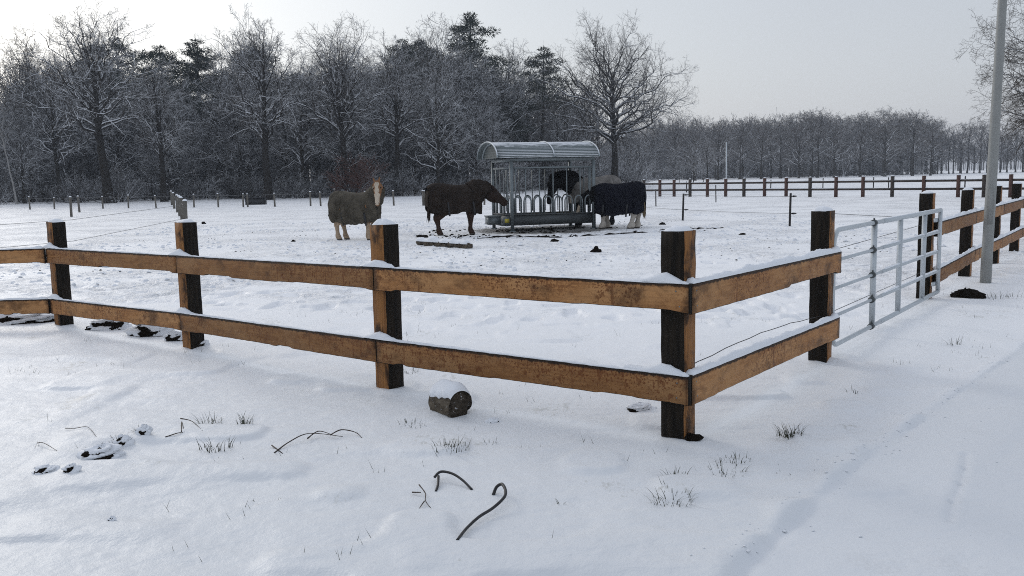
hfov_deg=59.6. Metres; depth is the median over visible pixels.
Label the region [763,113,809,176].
bare tree
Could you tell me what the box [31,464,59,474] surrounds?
earth lump
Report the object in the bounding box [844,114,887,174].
bare tree
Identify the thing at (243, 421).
grass tuft
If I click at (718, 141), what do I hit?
bare tree
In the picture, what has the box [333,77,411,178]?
bare tree
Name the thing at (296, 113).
bare tree
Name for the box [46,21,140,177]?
bare tree
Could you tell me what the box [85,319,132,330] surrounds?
snowy clump
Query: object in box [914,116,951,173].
bare tree
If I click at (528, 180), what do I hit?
frosted bush
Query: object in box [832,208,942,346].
gate
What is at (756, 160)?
bare tree
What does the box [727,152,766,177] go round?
frosted bush
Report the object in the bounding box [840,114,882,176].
bare tree
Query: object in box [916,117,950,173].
bare tree
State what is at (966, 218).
fence
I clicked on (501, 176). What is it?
frosted bush
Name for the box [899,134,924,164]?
bare tree
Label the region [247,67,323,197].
bare tree
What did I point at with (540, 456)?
ground
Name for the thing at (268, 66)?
pine tree
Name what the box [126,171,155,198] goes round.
frosted bush
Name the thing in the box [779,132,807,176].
bare tree
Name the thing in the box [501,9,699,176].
oak tree
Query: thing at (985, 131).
bare tree
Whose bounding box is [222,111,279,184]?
bare tree
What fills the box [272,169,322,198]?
frosted bush
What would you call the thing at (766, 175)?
frosted bush
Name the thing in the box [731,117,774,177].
bare tree
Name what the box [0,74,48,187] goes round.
bare tree
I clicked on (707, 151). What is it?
bare tree
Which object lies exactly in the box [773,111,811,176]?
bare tree
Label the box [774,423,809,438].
grass tuft
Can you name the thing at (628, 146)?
bare tree
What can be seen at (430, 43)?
bare tree
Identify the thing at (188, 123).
bare tree
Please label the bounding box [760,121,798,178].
bare tree
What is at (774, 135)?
bare tree
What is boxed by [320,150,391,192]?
beech bush
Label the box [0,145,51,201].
bare tree
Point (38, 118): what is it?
pine tree
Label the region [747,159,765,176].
frosted bush
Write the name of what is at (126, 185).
frosted bush
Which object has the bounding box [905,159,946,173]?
frosted bush
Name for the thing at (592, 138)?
trees
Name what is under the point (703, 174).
bare tree
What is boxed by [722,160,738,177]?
frosted bush
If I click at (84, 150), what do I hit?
bare tree
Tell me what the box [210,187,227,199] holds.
frosted bush
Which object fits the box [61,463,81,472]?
earth lump
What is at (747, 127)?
bare tree
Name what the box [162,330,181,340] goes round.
snowy clump
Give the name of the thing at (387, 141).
bare tree
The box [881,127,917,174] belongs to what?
bare tree
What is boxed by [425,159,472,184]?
frosted bush
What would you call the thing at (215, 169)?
bare tree
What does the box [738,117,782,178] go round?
bare tree
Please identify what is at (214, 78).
bare tree
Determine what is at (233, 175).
frosted bush
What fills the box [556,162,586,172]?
bare tree
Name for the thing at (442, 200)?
horse
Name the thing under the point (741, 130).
bare tree
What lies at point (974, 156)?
bare tree
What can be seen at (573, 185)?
horse
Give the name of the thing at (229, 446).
grass tuft
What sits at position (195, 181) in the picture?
frosted bush
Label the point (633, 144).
bare tree
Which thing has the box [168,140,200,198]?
bare tree
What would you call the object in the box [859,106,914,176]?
bare tree
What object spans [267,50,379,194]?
bare tree
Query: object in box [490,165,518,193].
frosted bush
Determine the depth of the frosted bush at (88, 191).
99.44 m
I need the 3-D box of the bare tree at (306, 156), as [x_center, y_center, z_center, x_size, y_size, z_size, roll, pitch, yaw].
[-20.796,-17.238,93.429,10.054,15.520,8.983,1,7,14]
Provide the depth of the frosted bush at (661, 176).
279.60 m
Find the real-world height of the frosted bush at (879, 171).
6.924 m
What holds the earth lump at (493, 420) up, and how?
on the ground at (540, 456)
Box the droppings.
[590,246,601,251]
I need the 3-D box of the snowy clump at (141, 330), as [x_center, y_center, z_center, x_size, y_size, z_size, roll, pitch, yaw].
[-3.926,0.441,9.687,0.572,0.216,0.189,-1,7,0]
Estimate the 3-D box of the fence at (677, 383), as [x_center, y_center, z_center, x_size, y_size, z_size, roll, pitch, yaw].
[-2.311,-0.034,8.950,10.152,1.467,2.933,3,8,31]
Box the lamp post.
[980,0,1006,282]
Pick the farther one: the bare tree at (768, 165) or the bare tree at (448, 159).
the bare tree at (768, 165)
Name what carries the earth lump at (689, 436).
on the ground at (540, 456)
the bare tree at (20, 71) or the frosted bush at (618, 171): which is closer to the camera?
the bare tree at (20, 71)
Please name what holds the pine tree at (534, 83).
on the ground at (540, 456)
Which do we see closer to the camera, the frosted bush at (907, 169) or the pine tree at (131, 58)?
the pine tree at (131, 58)
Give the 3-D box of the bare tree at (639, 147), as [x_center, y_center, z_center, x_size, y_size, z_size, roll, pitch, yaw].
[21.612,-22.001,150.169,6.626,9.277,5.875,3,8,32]
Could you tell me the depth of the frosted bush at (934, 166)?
268.26 m
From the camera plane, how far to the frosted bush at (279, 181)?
96.41 m
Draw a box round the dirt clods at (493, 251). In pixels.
[16,218,887,273]
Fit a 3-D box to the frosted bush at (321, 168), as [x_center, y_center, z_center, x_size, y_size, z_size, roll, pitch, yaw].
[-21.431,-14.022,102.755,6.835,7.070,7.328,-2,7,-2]
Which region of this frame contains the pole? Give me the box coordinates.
[726,142,726,177]
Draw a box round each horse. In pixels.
[328,177,384,239]
[424,179,508,235]
[547,170,620,226]
[576,181,646,228]
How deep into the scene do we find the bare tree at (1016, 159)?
269.59 m
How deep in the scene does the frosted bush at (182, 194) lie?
91.40 m
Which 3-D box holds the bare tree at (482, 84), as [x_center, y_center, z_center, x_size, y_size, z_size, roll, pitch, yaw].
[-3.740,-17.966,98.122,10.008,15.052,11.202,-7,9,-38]
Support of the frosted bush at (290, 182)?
on the ground at (540, 456)
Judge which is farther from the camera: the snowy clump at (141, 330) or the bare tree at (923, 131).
the bare tree at (923, 131)
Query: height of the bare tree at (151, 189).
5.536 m
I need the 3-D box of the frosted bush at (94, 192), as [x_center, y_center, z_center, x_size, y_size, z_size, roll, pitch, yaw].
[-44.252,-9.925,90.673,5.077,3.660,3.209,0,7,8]
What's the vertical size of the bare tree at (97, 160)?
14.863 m
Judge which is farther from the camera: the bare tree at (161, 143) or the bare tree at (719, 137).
the bare tree at (719, 137)
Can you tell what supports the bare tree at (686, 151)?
on the ground at (540, 456)
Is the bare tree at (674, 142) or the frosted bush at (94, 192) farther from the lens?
the bare tree at (674, 142)
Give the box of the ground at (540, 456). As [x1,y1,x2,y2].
[0,168,1023,575]
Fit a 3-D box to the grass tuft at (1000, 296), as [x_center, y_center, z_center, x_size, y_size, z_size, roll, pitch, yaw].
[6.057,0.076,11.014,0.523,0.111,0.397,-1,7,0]
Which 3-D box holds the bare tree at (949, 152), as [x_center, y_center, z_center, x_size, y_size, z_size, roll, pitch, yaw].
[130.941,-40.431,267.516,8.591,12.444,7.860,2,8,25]
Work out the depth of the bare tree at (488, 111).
102.94 m
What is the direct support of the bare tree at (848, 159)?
on the ground at (540, 456)
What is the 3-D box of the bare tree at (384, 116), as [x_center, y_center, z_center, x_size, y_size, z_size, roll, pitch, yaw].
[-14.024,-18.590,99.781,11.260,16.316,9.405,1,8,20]
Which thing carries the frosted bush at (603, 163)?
on the ground at (540, 456)
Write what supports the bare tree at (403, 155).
on the ground at (540, 456)
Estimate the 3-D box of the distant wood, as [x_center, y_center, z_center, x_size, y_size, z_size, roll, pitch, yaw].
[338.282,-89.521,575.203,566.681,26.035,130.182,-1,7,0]
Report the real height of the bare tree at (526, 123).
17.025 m
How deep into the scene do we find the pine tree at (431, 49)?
131.57 m
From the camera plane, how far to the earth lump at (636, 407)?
6.08 m
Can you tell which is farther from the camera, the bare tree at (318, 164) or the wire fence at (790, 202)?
the bare tree at (318, 164)
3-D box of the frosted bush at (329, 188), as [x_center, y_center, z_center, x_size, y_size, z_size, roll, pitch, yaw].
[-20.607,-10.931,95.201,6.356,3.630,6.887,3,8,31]
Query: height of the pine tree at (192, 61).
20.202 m
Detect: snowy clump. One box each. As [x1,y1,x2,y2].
[0,313,54,324]
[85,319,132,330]
[125,324,174,336]
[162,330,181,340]
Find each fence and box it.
[0,190,187,247]
[0,206,841,439]
[28,190,484,209]
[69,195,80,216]
[642,173,1023,196]
[646,193,796,225]
[686,175,965,191]
[835,213,919,310]
[916,181,1023,298]
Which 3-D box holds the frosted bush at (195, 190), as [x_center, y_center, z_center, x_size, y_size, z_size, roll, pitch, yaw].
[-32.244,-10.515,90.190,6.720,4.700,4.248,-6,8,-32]
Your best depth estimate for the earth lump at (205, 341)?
8.94 m
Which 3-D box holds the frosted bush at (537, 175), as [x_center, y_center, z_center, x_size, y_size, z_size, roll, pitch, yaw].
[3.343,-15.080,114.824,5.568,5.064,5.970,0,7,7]
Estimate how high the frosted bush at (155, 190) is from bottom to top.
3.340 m
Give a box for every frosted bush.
[0,160,47,203]
[0,163,26,201]
[0,178,66,202]
[0,180,20,203]
[12,146,80,201]
[25,175,89,203]
[49,166,101,202]
[58,177,99,201]
[62,180,101,200]
[66,170,136,199]
[74,176,145,202]
[87,155,154,201]
[99,167,148,201]
[115,188,148,200]
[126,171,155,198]
[132,181,182,199]
[145,162,193,199]
[146,188,159,200]
[155,162,210,197]
[155,162,221,199]
[166,184,204,199]
[181,168,262,197]
[188,147,227,197]
[207,152,263,197]
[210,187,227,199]
[217,170,263,198]
[224,164,282,196]
[230,176,274,196]
[251,178,275,196]
[257,182,293,197]
[263,168,291,196]
[271,166,328,196]
[271,169,314,197]
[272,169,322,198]
[295,137,339,194]
[295,165,326,197]
[299,172,330,197]
[308,170,340,196]
[327,166,400,193]
[366,164,420,195]
[372,166,391,195]
[381,160,436,195]
[383,160,414,195]
[408,169,455,193]
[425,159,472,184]
[427,165,490,184]
[440,140,504,184]
[456,168,490,182]
[463,155,534,192]
[478,161,519,191]
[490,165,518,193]
[499,166,546,190]
[500,163,537,193]
[513,162,546,190]
[516,162,549,188]
[522,139,581,188]
[523,162,537,189]
[533,169,559,189]
[543,154,621,177]
[545,161,584,189]
[573,156,610,176]
[579,156,607,174]
[581,139,627,175]
[599,161,636,180]
[600,157,633,177]
[601,158,661,186]
[609,140,658,185]
[618,165,652,182]
[622,157,657,180]
[644,156,670,179]
[657,164,671,179]
[661,166,688,179]
[672,160,699,179]
[683,162,714,178]
[704,164,719,178]
[710,166,730,177]
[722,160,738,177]
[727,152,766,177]
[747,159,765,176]
[755,166,788,177]
[769,165,794,176]
[786,152,845,176]
[800,156,828,175]
[820,146,864,176]
[827,163,868,175]
[861,157,886,175]
[865,157,922,174]
[870,163,896,174]
[890,157,921,174]
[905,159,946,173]
[908,160,929,174]
[915,153,946,173]
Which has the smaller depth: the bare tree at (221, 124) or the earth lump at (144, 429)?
the earth lump at (144, 429)
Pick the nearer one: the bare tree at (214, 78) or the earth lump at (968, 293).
the earth lump at (968, 293)
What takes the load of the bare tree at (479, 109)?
on the ground at (540, 456)
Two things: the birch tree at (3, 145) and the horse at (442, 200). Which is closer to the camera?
the horse at (442, 200)
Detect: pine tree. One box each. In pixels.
[1,84,73,200]
[45,60,129,183]
[72,37,152,183]
[101,44,208,181]
[144,95,209,187]
[146,38,234,195]
[160,56,218,194]
[211,44,303,185]
[220,45,290,96]
[328,74,394,171]
[376,38,437,168]
[396,39,444,181]
[403,42,472,80]
[412,12,524,178]
[482,102,532,166]
[487,95,539,141]
[513,46,584,189]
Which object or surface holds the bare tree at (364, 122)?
on the ground at (540, 456)
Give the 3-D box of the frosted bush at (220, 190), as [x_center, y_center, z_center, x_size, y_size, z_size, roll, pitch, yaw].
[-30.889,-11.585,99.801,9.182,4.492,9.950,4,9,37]
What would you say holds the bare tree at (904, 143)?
on the ground at (540, 456)
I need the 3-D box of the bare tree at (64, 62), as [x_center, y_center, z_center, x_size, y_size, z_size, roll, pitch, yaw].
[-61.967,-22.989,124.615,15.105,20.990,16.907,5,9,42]
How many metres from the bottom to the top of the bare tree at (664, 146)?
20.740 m
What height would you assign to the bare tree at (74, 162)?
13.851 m
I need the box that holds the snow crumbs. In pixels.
[689,339,1012,560]
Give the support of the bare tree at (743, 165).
on the ground at (540, 456)
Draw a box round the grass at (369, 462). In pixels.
[9,286,1006,561]
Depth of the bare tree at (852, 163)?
287.90 m
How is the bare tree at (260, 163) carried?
on the ground at (540, 456)
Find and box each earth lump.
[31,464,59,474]
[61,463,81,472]
[75,443,125,459]
[107,515,116,520]
[113,434,134,446]
[134,424,153,434]
[201,339,209,345]
[485,417,500,422]
[626,402,656,411]
[680,432,703,440]
[950,287,985,298]
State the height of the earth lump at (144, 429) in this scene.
0.092 m
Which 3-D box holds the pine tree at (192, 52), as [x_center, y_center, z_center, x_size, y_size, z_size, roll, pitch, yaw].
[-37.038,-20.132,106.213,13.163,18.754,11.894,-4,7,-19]
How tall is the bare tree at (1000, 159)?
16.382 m
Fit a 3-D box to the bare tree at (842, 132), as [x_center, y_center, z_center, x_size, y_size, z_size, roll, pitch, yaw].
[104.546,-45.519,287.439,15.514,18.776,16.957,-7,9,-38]
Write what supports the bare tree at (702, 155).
on the ground at (540, 456)
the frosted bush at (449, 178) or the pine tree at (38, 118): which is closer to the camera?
the frosted bush at (449, 178)
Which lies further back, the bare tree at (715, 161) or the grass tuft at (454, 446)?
the bare tree at (715, 161)
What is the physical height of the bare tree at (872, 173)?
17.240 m
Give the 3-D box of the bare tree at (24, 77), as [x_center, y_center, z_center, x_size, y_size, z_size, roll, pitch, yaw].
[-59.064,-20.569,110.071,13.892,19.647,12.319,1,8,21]
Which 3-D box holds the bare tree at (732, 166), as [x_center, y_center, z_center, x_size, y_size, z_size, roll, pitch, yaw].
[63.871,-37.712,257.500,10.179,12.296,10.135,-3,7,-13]
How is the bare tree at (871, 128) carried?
on the ground at (540, 456)
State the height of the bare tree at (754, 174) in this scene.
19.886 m
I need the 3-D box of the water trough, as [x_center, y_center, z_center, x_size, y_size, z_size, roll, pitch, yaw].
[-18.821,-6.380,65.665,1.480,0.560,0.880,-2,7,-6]
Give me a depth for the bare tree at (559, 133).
109.91 m
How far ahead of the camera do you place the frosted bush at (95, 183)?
102.81 m
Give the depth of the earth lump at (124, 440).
5.50 m
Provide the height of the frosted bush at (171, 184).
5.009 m
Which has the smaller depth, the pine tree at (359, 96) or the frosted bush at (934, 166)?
the pine tree at (359, 96)
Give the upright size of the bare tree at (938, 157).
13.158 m
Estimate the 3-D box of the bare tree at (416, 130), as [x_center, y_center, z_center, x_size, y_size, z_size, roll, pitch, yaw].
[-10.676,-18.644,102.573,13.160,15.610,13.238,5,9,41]
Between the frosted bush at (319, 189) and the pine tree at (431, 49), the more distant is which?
the pine tree at (431, 49)
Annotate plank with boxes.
[416,235,472,248]
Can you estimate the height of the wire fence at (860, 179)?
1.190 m
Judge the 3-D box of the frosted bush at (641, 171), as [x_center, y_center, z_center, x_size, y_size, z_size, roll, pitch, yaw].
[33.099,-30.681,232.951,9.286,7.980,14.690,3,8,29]
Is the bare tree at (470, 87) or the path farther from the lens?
the bare tree at (470, 87)
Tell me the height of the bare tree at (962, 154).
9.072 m
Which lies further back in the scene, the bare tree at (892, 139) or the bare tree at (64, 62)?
the bare tree at (892, 139)
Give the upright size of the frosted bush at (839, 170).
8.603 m
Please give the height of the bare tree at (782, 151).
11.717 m
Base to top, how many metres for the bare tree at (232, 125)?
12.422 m
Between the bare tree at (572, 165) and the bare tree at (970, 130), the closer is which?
the bare tree at (572, 165)
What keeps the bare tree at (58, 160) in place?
on the ground at (540, 456)
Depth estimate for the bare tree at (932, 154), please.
276.64 m
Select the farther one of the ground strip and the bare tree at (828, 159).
the bare tree at (828, 159)
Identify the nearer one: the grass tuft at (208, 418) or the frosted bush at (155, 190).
the grass tuft at (208, 418)
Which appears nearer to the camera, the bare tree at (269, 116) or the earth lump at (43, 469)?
the earth lump at (43, 469)
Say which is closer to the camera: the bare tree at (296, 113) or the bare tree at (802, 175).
the bare tree at (296, 113)
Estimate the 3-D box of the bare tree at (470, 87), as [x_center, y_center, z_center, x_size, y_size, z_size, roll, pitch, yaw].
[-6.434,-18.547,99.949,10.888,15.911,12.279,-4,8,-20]
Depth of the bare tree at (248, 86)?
103.41 m
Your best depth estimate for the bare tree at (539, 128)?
137.02 m
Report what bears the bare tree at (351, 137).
on the ground at (540, 456)
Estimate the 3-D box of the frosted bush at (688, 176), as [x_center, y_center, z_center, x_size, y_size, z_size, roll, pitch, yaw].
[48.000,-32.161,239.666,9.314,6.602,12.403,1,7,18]
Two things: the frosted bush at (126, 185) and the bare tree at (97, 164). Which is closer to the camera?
the frosted bush at (126, 185)
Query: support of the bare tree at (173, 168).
on the ground at (540, 456)
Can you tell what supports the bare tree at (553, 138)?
on the ground at (540, 456)
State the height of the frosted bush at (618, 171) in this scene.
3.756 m
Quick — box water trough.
[245,197,266,204]
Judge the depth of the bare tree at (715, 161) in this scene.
223.28 m
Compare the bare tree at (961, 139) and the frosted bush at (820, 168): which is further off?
the bare tree at (961, 139)
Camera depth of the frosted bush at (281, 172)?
94.11 m
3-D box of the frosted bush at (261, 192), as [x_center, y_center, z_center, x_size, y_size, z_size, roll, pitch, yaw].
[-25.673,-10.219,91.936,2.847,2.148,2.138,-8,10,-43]
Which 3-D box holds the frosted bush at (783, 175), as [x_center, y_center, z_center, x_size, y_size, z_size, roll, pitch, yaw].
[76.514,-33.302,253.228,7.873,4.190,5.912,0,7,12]
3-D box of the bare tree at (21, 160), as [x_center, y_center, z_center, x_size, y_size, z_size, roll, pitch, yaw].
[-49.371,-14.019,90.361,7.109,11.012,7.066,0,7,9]
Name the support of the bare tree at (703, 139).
on the ground at (540, 456)
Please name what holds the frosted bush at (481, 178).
on the ground at (540, 456)
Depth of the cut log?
6.02 m
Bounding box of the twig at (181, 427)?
[165,418,200,436]
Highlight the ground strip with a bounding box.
[477,231,646,238]
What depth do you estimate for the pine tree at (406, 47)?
110.16 m
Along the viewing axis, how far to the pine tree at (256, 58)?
106.00 m
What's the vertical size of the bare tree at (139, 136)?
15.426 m
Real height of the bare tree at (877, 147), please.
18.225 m
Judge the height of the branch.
0.041 m
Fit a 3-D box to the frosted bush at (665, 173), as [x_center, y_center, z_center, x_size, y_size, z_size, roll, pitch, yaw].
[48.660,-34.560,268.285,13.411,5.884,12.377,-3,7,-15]
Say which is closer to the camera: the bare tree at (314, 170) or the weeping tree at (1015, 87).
the weeping tree at (1015, 87)
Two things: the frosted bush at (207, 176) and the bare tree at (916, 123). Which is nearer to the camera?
the frosted bush at (207, 176)
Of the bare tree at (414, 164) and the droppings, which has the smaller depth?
the droppings
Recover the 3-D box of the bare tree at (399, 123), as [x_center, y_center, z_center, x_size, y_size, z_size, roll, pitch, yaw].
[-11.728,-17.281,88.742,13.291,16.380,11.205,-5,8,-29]
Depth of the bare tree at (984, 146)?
263.42 m
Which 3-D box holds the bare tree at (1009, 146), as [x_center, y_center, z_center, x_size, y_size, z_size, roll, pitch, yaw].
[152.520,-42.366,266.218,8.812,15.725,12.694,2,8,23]
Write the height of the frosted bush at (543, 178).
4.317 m
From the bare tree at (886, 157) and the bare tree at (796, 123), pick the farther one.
the bare tree at (796, 123)
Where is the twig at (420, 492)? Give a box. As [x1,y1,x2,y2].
[412,484,430,507]
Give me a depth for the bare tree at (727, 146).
265.78 m
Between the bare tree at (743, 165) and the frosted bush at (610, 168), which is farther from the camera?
the bare tree at (743, 165)
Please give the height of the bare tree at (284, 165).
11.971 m
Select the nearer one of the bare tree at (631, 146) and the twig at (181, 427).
the twig at (181, 427)
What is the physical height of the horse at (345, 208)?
1.714 m
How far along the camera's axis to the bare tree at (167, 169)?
91.66 m
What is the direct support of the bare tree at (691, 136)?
on the ground at (540, 456)
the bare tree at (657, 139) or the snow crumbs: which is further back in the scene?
the bare tree at (657, 139)
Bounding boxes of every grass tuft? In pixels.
[191,412,221,423]
[196,437,234,452]
[236,411,253,423]
[432,438,471,452]
[644,488,697,506]
[695,458,745,476]
[715,452,750,464]
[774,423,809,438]
[989,291,1021,299]
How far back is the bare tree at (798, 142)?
208.57 m
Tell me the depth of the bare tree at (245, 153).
92.78 m
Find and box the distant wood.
[638,137,1023,170]
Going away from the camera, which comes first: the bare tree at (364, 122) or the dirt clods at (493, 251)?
the dirt clods at (493, 251)
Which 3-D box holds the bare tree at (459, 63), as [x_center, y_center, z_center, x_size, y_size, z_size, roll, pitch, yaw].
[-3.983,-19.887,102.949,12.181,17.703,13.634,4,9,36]
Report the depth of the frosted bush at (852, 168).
279.67 m
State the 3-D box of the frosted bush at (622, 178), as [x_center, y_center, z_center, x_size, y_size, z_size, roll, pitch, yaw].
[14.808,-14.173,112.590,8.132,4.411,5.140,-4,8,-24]
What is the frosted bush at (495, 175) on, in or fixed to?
on the ground at (540, 456)
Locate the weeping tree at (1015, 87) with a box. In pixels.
[956,0,1023,169]
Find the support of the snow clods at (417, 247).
on the ground at (540, 456)
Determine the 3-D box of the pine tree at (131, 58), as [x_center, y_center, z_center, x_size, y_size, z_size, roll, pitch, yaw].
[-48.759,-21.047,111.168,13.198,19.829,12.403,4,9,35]
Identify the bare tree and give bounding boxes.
[0,0,200,203]
[0,24,66,201]
[0,42,72,178]
[0,48,121,201]
[0,54,80,201]
[0,55,82,201]
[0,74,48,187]
[0,95,54,203]
[0,96,67,201]
[0,99,72,185]
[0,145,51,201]
[33,47,130,199]
[36,92,87,198]
[40,48,84,88]
[43,50,148,176]
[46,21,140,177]
[58,112,123,199]
[61,73,155,183]
[66,85,165,178]
[92,105,157,198]
[105,66,194,198]
[108,71,178,198]
[109,55,203,201]
[116,77,214,191]
[130,79,201,198]
[133,88,205,196]
[136,149,166,200]
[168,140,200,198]
[169,28,290,197]
[176,57,281,197]
[184,72,211,194]
[188,86,287,197]
[189,121,221,197]
[190,29,301,196]
[190,129,225,191]
[193,69,274,197]
[194,3,323,199]
[194,63,288,181]
[199,93,293,196]
[210,54,290,184]
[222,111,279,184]
[224,129,279,194]
[243,81,290,151]
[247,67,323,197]
[255,55,357,197]
[256,67,323,174]
[257,51,353,196]
[261,14,421,191]
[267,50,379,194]
[269,122,299,193]
[275,102,346,181]
[277,82,339,178]
[287,44,391,156]
[288,40,391,177]
[292,87,394,171]
[317,103,383,179]
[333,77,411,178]
[335,29,456,195]
[337,52,425,171]
[358,48,440,190]
[358,67,393,175]
[361,91,413,193]
[373,88,440,193]
[376,57,458,192]
[387,52,481,182]
[393,11,486,180]
[393,151,432,192]
[401,37,507,183]
[403,90,487,167]
[405,53,497,184]
[419,38,512,181]
[424,58,539,178]
[445,90,506,178]
[450,76,515,177]
[468,38,573,166]
[472,103,515,181]
[486,49,532,97]
[499,130,530,190]
[510,58,570,188]
[513,162,533,190]
[516,86,599,188]
[526,94,608,171]
[530,110,565,164]
[552,93,623,170]
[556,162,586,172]
[604,115,653,167]
[617,126,653,175]
[618,124,649,165]
[620,129,655,181]
[625,136,665,178]
[631,125,672,177]
[642,119,670,178]
[647,118,679,178]
[652,115,694,179]
[654,119,690,178]
[659,116,716,178]
[661,146,687,178]
[665,125,704,167]
[667,130,702,178]
[671,119,716,180]
[679,119,719,177]
[681,143,704,181]
[686,137,717,179]
[692,138,728,177]
[695,116,741,179]
[697,160,711,181]
[698,121,752,178]
[700,118,750,177]
[700,145,732,179]
[701,118,736,178]
[714,125,769,178]
[720,123,765,178]
[723,116,756,170]
[724,138,749,177]
[731,116,762,176]
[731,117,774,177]
[734,114,762,177]
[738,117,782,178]
[744,139,767,177]
[746,118,784,177]
[748,114,790,177]
[751,121,799,171]
[752,138,778,174]
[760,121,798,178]
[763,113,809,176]
[764,137,800,177]
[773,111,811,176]
[776,118,825,177]
[779,114,829,176]
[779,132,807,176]
[784,110,839,176]
[789,109,839,176]
[794,150,814,175]
[799,108,846,177]
[806,113,861,175]
[810,116,859,175]
[811,112,850,175]
[812,119,858,177]
[821,140,838,175]
[824,117,853,175]
[827,128,872,175]
[831,116,859,175]
[835,116,877,175]
[838,113,878,174]
[839,110,876,170]
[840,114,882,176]
[840,142,856,175]
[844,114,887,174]
[852,115,898,175]
[854,110,887,174]
[856,121,908,175]
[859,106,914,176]
[865,117,889,174]
[871,105,927,173]
[871,136,902,174]
[878,111,928,174]
[880,111,921,174]
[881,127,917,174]
[887,123,933,174]
[888,109,945,175]
[890,112,949,166]
[893,113,935,173]
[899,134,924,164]
[909,122,951,175]
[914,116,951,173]
[915,119,953,172]
[915,129,958,173]
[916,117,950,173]
[925,131,954,173]
[926,125,960,173]
[941,133,959,173]
[943,122,978,172]
[946,126,967,173]
[950,143,974,173]
[953,121,987,172]
[961,118,989,172]
[962,138,986,172]
[974,123,1005,172]
[976,121,1014,157]
[998,121,1016,172]
[998,127,1021,171]
[1000,125,1023,171]
[1008,121,1023,171]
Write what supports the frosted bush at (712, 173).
on the ground at (540, 456)
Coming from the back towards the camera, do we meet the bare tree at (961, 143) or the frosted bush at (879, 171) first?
the bare tree at (961, 143)
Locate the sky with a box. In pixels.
[0,0,1023,174]
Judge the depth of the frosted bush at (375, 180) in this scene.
87.33 m
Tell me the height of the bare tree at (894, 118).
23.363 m
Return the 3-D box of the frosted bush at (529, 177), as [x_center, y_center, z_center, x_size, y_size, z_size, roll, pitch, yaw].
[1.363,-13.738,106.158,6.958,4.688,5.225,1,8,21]
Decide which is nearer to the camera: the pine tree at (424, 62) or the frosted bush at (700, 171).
the pine tree at (424, 62)
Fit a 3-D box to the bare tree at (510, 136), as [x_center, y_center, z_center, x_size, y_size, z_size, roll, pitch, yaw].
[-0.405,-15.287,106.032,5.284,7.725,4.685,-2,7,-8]
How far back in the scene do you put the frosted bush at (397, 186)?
87.73 m
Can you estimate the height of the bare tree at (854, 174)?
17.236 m
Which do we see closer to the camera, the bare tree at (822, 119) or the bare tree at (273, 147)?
the bare tree at (273, 147)
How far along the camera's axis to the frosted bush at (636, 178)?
110.38 m
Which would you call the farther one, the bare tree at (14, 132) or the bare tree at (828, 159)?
the bare tree at (828, 159)
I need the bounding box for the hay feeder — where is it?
[477,141,599,231]
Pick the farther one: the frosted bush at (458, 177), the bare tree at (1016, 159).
the bare tree at (1016, 159)
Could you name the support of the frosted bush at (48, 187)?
on the ground at (540, 456)
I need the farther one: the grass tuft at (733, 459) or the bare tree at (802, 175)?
the bare tree at (802, 175)
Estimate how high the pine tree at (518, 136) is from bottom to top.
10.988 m
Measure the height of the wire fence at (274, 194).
1.123 m
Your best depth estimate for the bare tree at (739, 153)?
217.16 m
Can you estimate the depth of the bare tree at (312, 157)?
100.33 m
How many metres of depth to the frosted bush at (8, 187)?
104.11 m
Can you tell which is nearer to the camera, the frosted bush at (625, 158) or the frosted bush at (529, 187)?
the frosted bush at (529, 187)
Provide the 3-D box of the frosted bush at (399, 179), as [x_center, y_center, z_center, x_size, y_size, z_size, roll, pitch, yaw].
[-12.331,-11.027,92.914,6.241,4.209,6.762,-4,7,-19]
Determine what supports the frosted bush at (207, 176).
on the ground at (540, 456)
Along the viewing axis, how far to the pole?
71.28 m
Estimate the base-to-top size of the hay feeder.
2.732 m
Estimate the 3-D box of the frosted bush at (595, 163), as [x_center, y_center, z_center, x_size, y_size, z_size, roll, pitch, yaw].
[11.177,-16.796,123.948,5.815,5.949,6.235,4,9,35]
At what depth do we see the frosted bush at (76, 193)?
89.33 m
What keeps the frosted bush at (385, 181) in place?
on the ground at (540, 456)
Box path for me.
[725,343,1023,575]
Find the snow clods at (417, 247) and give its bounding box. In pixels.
[0,214,1023,287]
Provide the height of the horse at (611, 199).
1.448 m
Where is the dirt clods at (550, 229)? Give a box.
[429,225,704,238]
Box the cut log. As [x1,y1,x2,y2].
[428,379,471,417]
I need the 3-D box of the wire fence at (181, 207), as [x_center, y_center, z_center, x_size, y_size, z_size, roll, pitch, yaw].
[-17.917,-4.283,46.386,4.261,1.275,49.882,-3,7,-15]
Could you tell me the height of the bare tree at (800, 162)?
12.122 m
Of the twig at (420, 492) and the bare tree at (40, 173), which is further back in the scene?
the bare tree at (40, 173)
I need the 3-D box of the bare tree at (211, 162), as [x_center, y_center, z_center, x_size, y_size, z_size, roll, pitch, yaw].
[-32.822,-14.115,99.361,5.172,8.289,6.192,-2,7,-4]
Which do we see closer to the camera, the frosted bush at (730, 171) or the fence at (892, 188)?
the fence at (892, 188)
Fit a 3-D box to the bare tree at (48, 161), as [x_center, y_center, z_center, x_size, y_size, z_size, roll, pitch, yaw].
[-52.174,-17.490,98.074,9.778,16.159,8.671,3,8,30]
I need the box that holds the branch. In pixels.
[271,429,361,453]
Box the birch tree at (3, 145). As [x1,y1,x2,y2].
[0,96,19,203]
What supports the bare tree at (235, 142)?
on the ground at (540, 456)
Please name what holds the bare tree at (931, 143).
on the ground at (540, 456)
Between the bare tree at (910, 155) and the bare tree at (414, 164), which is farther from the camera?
the bare tree at (910, 155)
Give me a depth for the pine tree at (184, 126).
112.18 m

